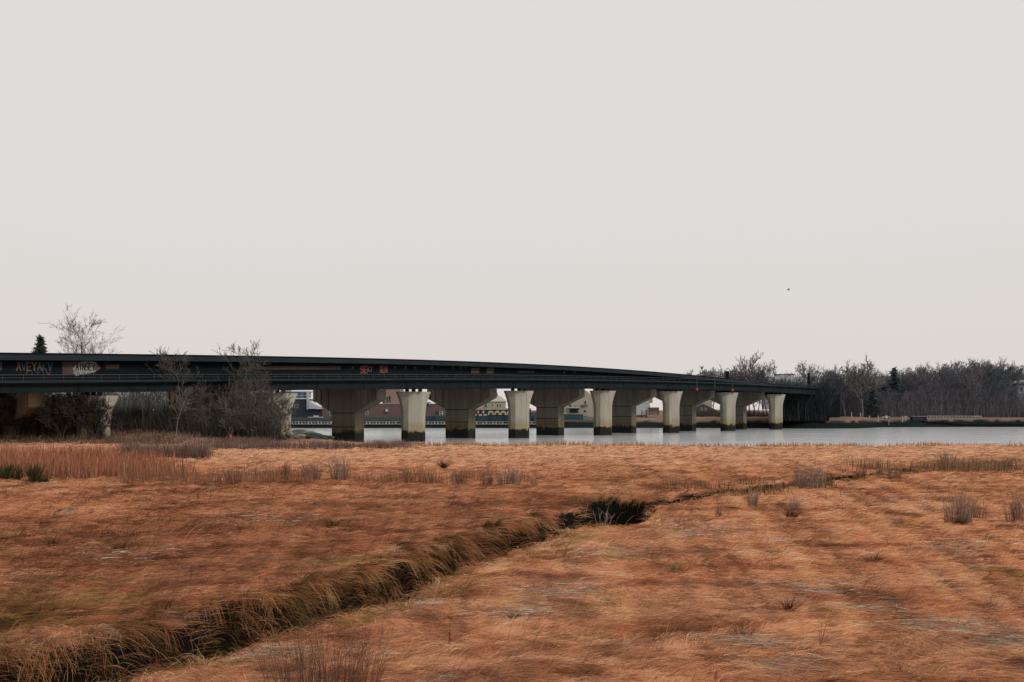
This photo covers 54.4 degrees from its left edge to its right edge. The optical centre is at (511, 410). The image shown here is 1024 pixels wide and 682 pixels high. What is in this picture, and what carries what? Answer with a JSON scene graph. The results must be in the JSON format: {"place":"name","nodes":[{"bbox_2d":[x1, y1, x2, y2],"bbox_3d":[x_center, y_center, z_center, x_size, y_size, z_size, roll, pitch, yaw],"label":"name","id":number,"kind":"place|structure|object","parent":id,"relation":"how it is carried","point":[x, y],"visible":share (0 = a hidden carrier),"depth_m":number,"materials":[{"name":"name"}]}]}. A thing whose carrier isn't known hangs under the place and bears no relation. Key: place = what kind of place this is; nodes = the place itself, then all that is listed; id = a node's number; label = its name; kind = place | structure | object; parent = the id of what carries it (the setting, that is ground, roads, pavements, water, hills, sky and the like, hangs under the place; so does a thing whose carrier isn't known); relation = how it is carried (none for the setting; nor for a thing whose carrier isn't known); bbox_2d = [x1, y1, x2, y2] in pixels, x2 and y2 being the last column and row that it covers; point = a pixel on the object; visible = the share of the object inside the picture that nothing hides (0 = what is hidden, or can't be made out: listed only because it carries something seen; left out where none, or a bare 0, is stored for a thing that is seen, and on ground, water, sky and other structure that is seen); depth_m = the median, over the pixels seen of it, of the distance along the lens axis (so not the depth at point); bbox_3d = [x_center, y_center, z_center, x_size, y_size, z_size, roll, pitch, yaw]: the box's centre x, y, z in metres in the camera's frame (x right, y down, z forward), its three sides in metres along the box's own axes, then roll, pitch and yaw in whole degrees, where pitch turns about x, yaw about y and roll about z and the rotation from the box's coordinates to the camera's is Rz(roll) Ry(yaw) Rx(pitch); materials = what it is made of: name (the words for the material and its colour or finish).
{"place":"outdoors","nodes":[
{"label":"outdoors","id":0,"kind":"place"},
{"bbox_2d":[0,428,1023,681],"bbox_3d":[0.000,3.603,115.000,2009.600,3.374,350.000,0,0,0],"label":"marsh ground","id":1,"kind":"structure","parent":0,"point":[622,514],"depth_m":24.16,"materials":[{"name":"plant"}]},
{"bbox_2d":[0,393,24,438],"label":"bare tree","id":2,"kind":"object","parent":1,"relation":"on","point":[8,402],"visible":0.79,"depth_m":100.73,"materials":[{"name":"brown plant"}]},
{"bbox_2d":[0,462,26,479],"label":"marsh shrub","id":3,"kind":"object","parent":1,"relation":"on","point":[8,473],"visible":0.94,"depth_m":48.34,"materials":[{"name":"plant"}]},
{"bbox_2d":[14,400,46,436],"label":"bare tree","id":4,"kind":"object","parent":1,"relation":"on","point":[32,423],"visible":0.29,"depth_m":101.42,"materials":[{"name":"brown plant"}]},
{"bbox_2d":[23,462,47,481],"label":"marsh shrub","id":5,"kind":"object","parent":1,"relation":"on","point":[32,474],"visible":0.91,"depth_m":47.27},
{"bbox_2d":[13,393,62,438],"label":"bare tree","id":6,"kind":"object","parent":1,"relation":"on","point":[53,414],"visible":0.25,"depth_m":101.67,"materials":[{"name":"brown plant"}]},
{"bbox_2d":[30,334,53,398],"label":"conifer","id":7,"kind":"object","parent":1,"relation":"on","point":[40,347],"visible":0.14,"depth_m":164.75,"materials":[{"name":"green plant"}]},
{"bbox_2d":[0,394,114,438],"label":"thicket","id":8,"kind":"object","parent":1,"relation":"on","point":[27,429],"visible":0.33,"depth_m":102.66,"materials":[{"name":"plant"}]},
{"bbox_2d":[28,392,88,440],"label":"bare tree","id":9,"kind":"object","parent":1,"relation":"on","point":[61,420],"visible":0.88,"depth_m":100.55,"materials":[{"name":"brown plant"}]},
{"bbox_2d":[30,528,86,545],"bbox_3d":[-11.324,3.171,24.589,1.667,0.536,1.336,0,0,0],"label":"grass tussock","id":10,"kind":"object","parent":1,"relation":"on","point":[54,542],"depth_m":24.62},
{"bbox_2d":[50,392,86,429],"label":"bare tree","id":11,"kind":"object","parent":1,"relation":"on","point":[72,421],"visible":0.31,"depth_m":101.74,"materials":[{"name":"brown plant"}]},
{"bbox_2d":[57,390,92,436],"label":"bare tree","id":12,"kind":"object","parent":1,"relation":"on","point":[75,402],"visible":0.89,"depth_m":100.98,"materials":[{"name":"brown plant"}]},
{"bbox_2d":[37,302,124,393],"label":"bare tree","id":13,"kind":"object","parent":1,"relation":"on","point":[81,346],"visible":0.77,"depth_m":164.50,"materials":[{"name":"grey plant"}]},
{"bbox_2d":[0,442,197,478],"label":"red reeds","id":14,"kind":"object","parent":1,"relation":"on","point":[75,466],"visible":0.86,"depth_m":55.97,"materials":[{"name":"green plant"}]},
{"bbox_2d":[76,394,126,437],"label":"bare tree","id":15,"kind":"object","parent":1,"relation":"on","point":[101,410],"visible":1,"depth_m":101.85,"materials":[{"name":"brown plant"}]},
{"bbox_2d":[92,537,135,550],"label":"grass tussock","id":16,"kind":"object","parent":1,"relation":"on","point":[120,547],"depth_m":23.81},
{"bbox_2d":[0,428,274,444],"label":"brush","id":17,"kind":"object","parent":1,"relation":"on","point":[109,439],"visible":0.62,"depth_m":101.30,"materials":[{"name":"plant"}]},
{"bbox_2d":[49,405,237,438],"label":"brush","id":18,"kind":"object","parent":1,"relation":"on","point":[152,421],"visible":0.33,"depth_m":107.62,"materials":[{"name":"plant"}]},
{"bbox_2d":[45,391,258,418],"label":"brush","id":19,"kind":"object","parent":1,"relation":"on","point":[125,399],"visible":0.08,"depth_m":146.94,"materials":[{"name":"plant"}]},
{"bbox_2d":[117,439,213,458],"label":"brush","id":20,"kind":"object","parent":1,"relation":"on","point":[189,450],"visible":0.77,"depth_m":69.02,"materials":[{"name":"plant"}]},
{"bbox_2d":[147,346,202,408],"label":"bare tree","id":21,"kind":"object","parent":1,"relation":"on","point":[167,365],"visible":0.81,"depth_m":111.27,"materials":[{"name":"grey plant"}]},
{"bbox_2d":[164,381,195,437],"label":"bare tree","id":22,"kind":"object","parent":1,"relation":"on","point":[185,399],"visible":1,"depth_m":104.92,"materials":[{"name":"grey plant"}]},
{"bbox_2d":[167,390,199,419],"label":"bare tree","id":23,"kind":"object","parent":1,"relation":"on","point":[175,397],"visible":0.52,"depth_m":109.37,"materials":[{"name":"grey plant"}]},
{"bbox_2d":[171,399,197,425],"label":"bare tree","id":24,"kind":"object","parent":1,"relation":"on","point":[189,412],"visible":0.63,"depth_m":108.31,"materials":[{"name":"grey plant"}]},
{"bbox_2d":[170,380,220,418],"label":"bare tree","id":25,"kind":"object","parent":1,"relation":"on","point":[203,393],"visible":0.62,"depth_m":109.06,"materials":[{"name":"grey plant"}]},
{"bbox_2d":[188,404,212,435],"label":"bare tree","id":26,"kind":"object","parent":1,"relation":"on","point":[202,417],"visible":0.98,"depth_m":106.48,"materials":[{"name":"grey plant"}]},
{"bbox_2d":[181,386,243,421],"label":"bare tree","id":27,"kind":"object","parent":1,"relation":"on","point":[216,405],"visible":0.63,"depth_m":109.52,"materials":[{"name":"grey plant"}]},
{"bbox_2d":[201,378,230,410],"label":"bare tree","id":28,"kind":"object","parent":1,"relation":"on","point":[208,401],"visible":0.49,"depth_m":113.08,"materials":[{"name":"plant"}]},
{"bbox_2d":[162,405,294,440],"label":"thicket","id":29,"kind":"object","parent":1,"relation":"on","point":[268,432],"visible":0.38,"depth_m":108.47,"materials":[{"name":"plant"}]},
{"bbox_2d":[217,400,245,435],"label":"bare tree","id":30,"kind":"object","parent":1,"relation":"on","point":[232,418],"visible":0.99,"depth_m":106.96,"materials":[{"name":"grey plant"}]},
{"bbox_2d":[213,340,267,412],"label":"bare tree","id":31,"kind":"object","parent":1,"relation":"on","point":[247,358],"visible":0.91,"depth_m":113.59,"materials":[{"name":"grey plant"}]},
{"bbox_2d":[225,379,262,425],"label":"bare tree","id":32,"kind":"object","parent":1,"relation":"on","point":[241,398],"visible":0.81,"depth_m":109.34,"materials":[{"name":"grey plant"}]},
{"bbox_2d":[219,362,277,412],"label":"bare tree","id":33,"kind":"object","parent":1,"relation":"on","point":[232,384],"visible":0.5,"depth_m":112.71,"materials":[{"name":"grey plant"}]},
{"bbox_2d":[231,370,278,413],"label":"bare tree","id":34,"kind":"object","parent":1,"relation":"on","point":[264,378],"visible":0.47,"depth_m":114.24,"materials":[{"name":"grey plant"}]},
{"bbox_2d":[225,377,286,422],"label":"bare tree","id":35,"kind":"object","parent":1,"relation":"on","point":[262,396],"visible":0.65,"depth_m":110.64,"materials":[{"name":"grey plant"}]},
{"bbox_2d":[234,402,278,436],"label":"bare tree","id":36,"kind":"object","parent":1,"relation":"on","point":[253,416],"visible":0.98,"depth_m":107.86,"materials":[{"name":"grey plant"}]},
{"bbox_2d":[252,383,299,429],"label":"bare tree","id":37,"kind":"object","parent":1,"relation":"on","point":[286,406],"visible":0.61,"depth_m":113.78,"materials":[{"name":"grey plant"}]},
{"bbox_2d":[0,509,565,681],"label":"bank grass","id":38,"kind":"structure","parent":1,"relation":"on","point":[545,521],"depth_m":18.27,"materials":[{"name":"plant"}]},
{"bbox_2d":[274,400,299,433],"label":"bare tree","id":39,"kind":"object","parent":1,"relation":"on","point":[294,410],"visible":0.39,"depth_m":117.30,"materials":[{"name":"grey plant"}]},
{"bbox_2d":[206,438,415,449],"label":"brush","id":40,"kind":"object","parent":1,"relation":"on","point":[264,444],"visible":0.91,"depth_m":86.96,"materials":[{"name":"plant"}]},
{"bbox_2d":[298,457,325,480],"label":"marsh shrub","id":41,"kind":"object","parent":1,"relation":"on","point":[317,476],"visible":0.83,"depth_m":47.34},
{"bbox_2d":[244,605,416,681],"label":"marsh shrub","id":42,"kind":"object","parent":1,"relation":"on","point":[309,675],"visible":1,"depth_m":11.71,"materials":[{"name":"plant"}]},
{"bbox_2d":[326,452,350,480],"bbox_3d":[-8.129,2.617,46.847,1.491,1.562,0.951,0,0,0],"label":"marsh shrub","id":43,"kind":"object","parent":1,"relation":"on","point":[342,476],"visible":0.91,"depth_m":46.81,"materials":[{"name":"plant"}]},
{"bbox_2d":[119,463,561,484],"bbox_3d":[-8.853,3.104,48.116,22.602,0.945,6.678,0,0,0],"label":"sedge strip","id":44,"kind":"object","parent":1,"relation":"on","point":[183,475],"visible":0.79,"depth_m":46.72,"materials":[{"name":"brown plant"}]},
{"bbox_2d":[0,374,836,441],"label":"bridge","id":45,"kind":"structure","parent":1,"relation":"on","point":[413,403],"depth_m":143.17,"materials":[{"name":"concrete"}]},
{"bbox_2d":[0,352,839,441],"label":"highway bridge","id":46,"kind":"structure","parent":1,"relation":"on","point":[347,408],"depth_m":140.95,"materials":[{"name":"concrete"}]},
{"bbox_2d":[417,465,435,483],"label":"marsh shrub","id":47,"kind":"object","parent":1,"relation":"on","point":[424,475],"visible":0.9,"depth_m":45.31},
{"bbox_2d":[450,469,467,484],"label":"marsh shrub","id":48,"kind":"object","parent":1,"relation":"on","point":[457,479],"visible":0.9,"depth_m":45.31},
{"bbox_2d":[480,465,494,484],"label":"marsh shrub","id":49,"kind":"object","parent":1,"relation":"on","point":[489,478],"visible":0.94,"depth_m":45.32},
{"bbox_2d":[495,462,523,485],"bbox_3d":[-0.167,2.861,44.881,1.414,1.180,0.939,0,0,0],"label":"marsh shrub","id":50,"kind":"object","parent":1,"relation":"on","point":[513,478],"visible":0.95,"depth_m":44.84,"materials":[{"name":"plant"}]},
{"bbox_2d":[49,512,1023,678],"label":"wrack","id":51,"kind":"object","parent":1,"relation":"on","point":[924,623],"visible":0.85,"depth_m":16.38,"materials":[{"name":"beige plant"}]},
{"bbox_2d":[570,493,643,511],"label":"pool grass","id":52,"kind":"structure","parent":1,"relation":"on","point":[605,501],"depth_m":38.37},
{"bbox_2d":[714,620,767,635],"bbox_3d":[3.365,3.216,14.551,0.945,0.273,0.652,0,0,0],"label":"grass tussock","id":53,"kind":"object","parent":1,"relation":"on","point":[741,632],"depth_m":14.55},
{"bbox_2d":[657,474,840,499],"bbox_3d":[10.084,3.363,42.508,8.089,1.005,7.657,0,0,0],"label":"brush","id":54,"kind":"object","parent":1,"relation":"on","point":[774,490],"visible":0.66,"depth_m":42.07,"materials":[{"name":"plant"}]},
{"bbox_2d":[746,488,759,507],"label":"marsh shrub","id":55,"kind":"object","parent":1,"relation":"on","point":[755,499],"visible":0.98,"depth_m":34.25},
{"bbox_2d":[760,594,814,611],"bbox_3d":[4.579,3.188,16.523,1.168,0.387,0.938,0,0,17],"label":"grass tussock","id":56,"kind":"object","parent":1,"relation":"on","point":[789,606],"depth_m":16.53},
{"bbox_2d":[790,461,834,488],"bbox_3d":[12.847,2.761,42.571,1.969,1.470,1.280,0,0,0],"label":"marsh shrub","id":57,"kind":"object","parent":1,"relation":"on","point":[804,482],"visible":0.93,"depth_m":42.55,"materials":[{"name":"plant"}]},
{"bbox_2d":[852,461,869,479],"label":"marsh shrub","id":58,"kind":"object","parent":1,"relation":"on","point":[864,471],"visible":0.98,"depth_m":48.43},
{"bbox_2d":[886,466,902,478],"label":"marsh shrub","id":59,"kind":"object","parent":1,"relation":"on","point":[896,473],"visible":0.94,"depth_m":48.44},
{"bbox_2d":[867,654,928,674],"bbox_3d":[4.918,3.265,12.523,0.852,0.308,0.704,0,0,36],"label":"grass tussock","id":60,"kind":"object","parent":1,"relation":"on","point":[900,667],"depth_m":12.52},
{"bbox_2d":[836,454,1023,473],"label":"brush","id":61,"kind":"object","parent":1,"relation":"on","point":[970,464],"visible":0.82,"depth_m":54.98,"materials":[{"name":"plant"}]},
{"bbox_2d":[936,447,957,466],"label":"marsh shrub","id":62,"kind":"object","parent":1,"relation":"on","point":[945,456],"visible":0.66,"depth_m":56.21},
{"bbox_2d":[936,484,979,523],"bbox_3d":[13.393,2.730,29.711,1.463,1.472,0.932,0,0,0],"label":"marsh shrub","id":63,"kind":"object","parent":1,"relation":"on","point":[960,512],"visible":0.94,"depth_m":29.66,"materials":[{"name":"plant"}]},
{"bbox_2d":[970,502,987,519],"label":"marsh shrub","id":64,"kind":"object","parent":1,"relation":"on","point":[976,515],"visible":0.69,"depth_m":30.77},
{"bbox_2d":[998,485,1023,521],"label":"marsh shrub","id":65,"kind":"object","parent":1,"relation":"on","point":[1015,510],"visible":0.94,"depth_m":30.29,"materials":[{"name":"plant"}]},
{"bbox_2d":[0,0,1023,409],"label":"sky","id":66,"kind":"structure","parent":0,"point":[642,185],"materials":[{"name":"white"}]},
{"bbox_2d":[103,458,1023,681],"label":"lip grass","id":67,"kind":"structure","parent":0,"point":[512,554],"depth_m":20.01,"materials":[{"name":"plant"}]},
{"bbox_2d":[291,427,1023,446],"bbox_3d":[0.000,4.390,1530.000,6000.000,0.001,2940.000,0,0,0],"label":"river water","id":68,"kind":"structure","parent":0,"point":[898,435],"depth_m":166.12,"materials":[{"name":"grey liquid"}]},
{"bbox_2d":[291,410,1023,428],"bbox_3d":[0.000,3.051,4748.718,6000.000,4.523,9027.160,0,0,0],"label":"bank","id":69,"kind":"structure","parent":0,"point":[652,421],"depth_m":251.15,"materials":[{"name":"soil"}]},
{"bbox_2d":[279,391,322,416],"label":"dark building","id":70,"kind":"structure","parent":69,"relation":"on","point":[307,407],"depth_m":262.00,"materials":[{"name":"glass"}]},
{"bbox_2d":[322,389,445,416],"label":"brick building","id":71,"kind":"structure","parent":69,"relation":"on","point":[389,406],"depth_m":262.00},
{"bbox_2d":[291,421,535,427],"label":"quay wall","id":72,"kind":"structure","parent":69,"relation":"on","point":[392,425],"depth_m":245.00,"materials":[{"name":"concrete"}]},
{"bbox_2d":[425,416,533,420],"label":"hoarding","id":73,"kind":"object","parent":69,"relation":"on","point":[478,418],"visible":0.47,"depth_m":250.00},
{"bbox_2d":[483,396,506,407],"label":"cream house","id":74,"kind":"structure","parent":69,"relation":"on","point":[499,402],"depth_m":272.00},
{"bbox_2d":[476,408,530,415],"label":"shop row","id":75,"kind":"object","parent":69,"relation":"on","point":[491,411],"visible":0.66,"depth_m":261.80,"materials":[{"name":"white paint"}]},
{"bbox_2d":[564,391,592,416],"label":"beige house","id":76,"kind":"structure","parent":69,"relation":"on","point":[583,405],"depth_m":262.00,"materials":[{"name":"paint"}]},
{"bbox_2d":[564,420,592,421],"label":"retaining wall","id":77,"kind":"structure","parent":69,"relation":"on","point":[578,420],"depth_m":249.50,"materials":[{"name":"grey brick"}]},
{"bbox_2d":[564,414,587,419],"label":"hoarding","id":78,"kind":"object","parent":77,"relation":"on","point":[575,417],"visible":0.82,"depth_m":250.00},
{"bbox_2d":[636,398,652,414],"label":"white shed","id":79,"kind":"structure","parent":69,"relation":"on","point":[641,409],"depth_m":262.00,"materials":[{"name":"brick"}]},
{"bbox_2d":[696,400,716,414],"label":"dark gabled house","id":80,"kind":"structure","parent":69,"relation":"on","point":[704,406],"depth_m":270.00,"materials":[{"name":"stone"}]},
{"bbox_2d":[696,409,768,416],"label":"undergrowth","id":81,"kind":"object","parent":69,"relation":"on","point":[749,414],"visible":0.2,"depth_m":264.44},
{"bbox_2d":[729,357,745,379],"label":"bare tree","id":82,"kind":"object","parent":69,"relation":"on","point":[735,373],"visible":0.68,"depth_m":299.34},
{"bbox_2d":[735,351,766,409],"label":"bare tree","id":83,"kind":"object","parent":69,"relation":"on","point":[751,371],"visible":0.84,"depth_m":300.11,"materials":[{"name":"plant"}]},
{"bbox_2d":[745,359,777,412],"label":"bare tree","id":84,"kind":"object","parent":69,"relation":"on","point":[768,369],"visible":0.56,"depth_m":303.50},
{"bbox_2d":[763,374,816,408],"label":"pale block","id":85,"kind":"structure","parent":69,"relation":"on","point":[778,376],"depth_m":380.00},
{"bbox_2d":[758,376,846,420],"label":"undergrowth","id":86,"kind":"object","parent":69,"relation":"on","point":[811,407],"visible":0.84,"depth_m":240.81,"materials":[{"name":"plant"}]},
{"bbox_2d":[793,361,823,385],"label":"bare tree","id":87,"kind":"object","parent":69,"relation":"on","point":[803,375],"visible":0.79,"depth_m":289.46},
{"bbox_2d":[818,364,848,416],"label":"bare tree","id":88,"kind":"object","parent":69,"relation":"on","point":[833,375],"visible":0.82,"depth_m":267.99,"materials":[{"name":"plant"}]},
{"bbox_2d":[840,353,886,416],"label":"bare tree","id":89,"kind":"object","parent":69,"relation":"on","point":[851,377],"visible":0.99,"depth_m":265.79,"materials":[{"name":"plant"}]},
{"bbox_2d":[864,386,880,417],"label":"conifer","id":90,"kind":"object","parent":69,"relation":"on","point":[871,402],"visible":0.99,"depth_m":265.75,"materials":[{"name":"green plant"}]},
{"bbox_2d":[880,367,910,411],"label":"conifer","id":91,"kind":"object","parent":69,"relation":"on","point":[895,382],"visible":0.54,"depth_m":279.50,"materials":[{"name":"green plant"}]},
{"bbox_2d":[903,373,919,403],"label":"bare tree","id":92,"kind":"object","parent":69,"relation":"on","point":[913,385],"visible":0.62,"depth_m":281.65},
{"bbox_2d":[897,367,933,395],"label":"bare tree","id":93,"kind":"object","parent":69,"relation":"on","point":[923,380],"visible":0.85,"depth_m":282.58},
{"bbox_2d":[903,364,940,393],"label":"bare tree","id":94,"kind":"object","parent":69,"relation":"on","point":[929,377],"visible":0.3,"depth_m":300.04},
{"bbox_2d":[916,361,939,384],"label":"bare tree","id":95,"kind":"object","parent":69,"relation":"on","point":[927,365],"visible":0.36,"depth_m":301.57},
{"bbox_2d":[835,384,1023,417],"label":"undergrowth","id":96,"kind":"object","parent":69,"relation":"on","point":[960,410],"visible":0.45,"depth_m":270.38,"materials":[{"name":"plant"}]},
{"bbox_2d":[935,371,953,400],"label":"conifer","id":97,"kind":"object","parent":69,"relation":"on","point":[946,385],"visible":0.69,"depth_m":279.83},
{"bbox_2d":[930,365,963,395],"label":"bare tree","id":98,"kind":"object","parent":69,"relation":"on","point":[950,374],"visible":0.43,"depth_m":287.92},
{"bbox_2d":[944,368,979,402],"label":"bare tree","id":99,"kind":"object","parent":69,"relation":"on","point":[965,380],"visible":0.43,"depth_m":280.38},
{"bbox_2d":[951,364,980,408],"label":"bare tree","id":100,"kind":"object","parent":69,"relation":"on","point":[963,387],"visible":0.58,"depth_m":279.05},
{"bbox_2d":[926,416,1023,418],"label":"boardwalk","id":101,"kind":"structure","parent":69,"relation":"on","point":[970,418],"depth_m":261.00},
{"bbox_2d":[966,376,986,417],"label":"bare tree","id":102,"kind":"object","parent":69,"relation":"on","point":[978,398],"visible":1,"depth_m":268.53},
{"bbox_2d":[966,359,995,398],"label":"bare tree","id":103,"kind":"object","parent":69,"relation":"on","point":[979,370],"visible":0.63,"depth_m":280.79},
{"bbox_2d":[971,359,994,397],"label":"bare tree","id":104,"kind":"object","parent":69,"relation":"on","point":[988,374],"visible":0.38,"depth_m":287.78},
{"bbox_2d":[990,363,1023,404],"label":"bare tree","id":105,"kind":"object","parent":69,"relation":"on","point":[1009,375],"visible":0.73,"depth_m":281.61,"materials":[{"name":"plant"}]},
{"bbox_2d":[1000,380,1023,407],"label":"pale house","id":106,"kind":"structure","parent":69,"relation":"on","point":[1020,386],"depth_m":285.00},
{"bbox_2d":[1003,384,1021,416],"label":"bare tree","id":107,"kind":"object","parent":69,"relation":"on","point":[1010,395],"visible":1,"depth_m":269.26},
{"bbox_2d":[377,439,1022,447],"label":"edge grass","id":108,"kind":"structure","parent":0,"point":[584,443],"depth_m":93.46,"materials":[{"name":"plant"}]},
{"bbox_2d":[855,551,888,561],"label":"grass tussock","id":109,"kind":"object","parent":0,"point":[872,556],"depth_m":22.56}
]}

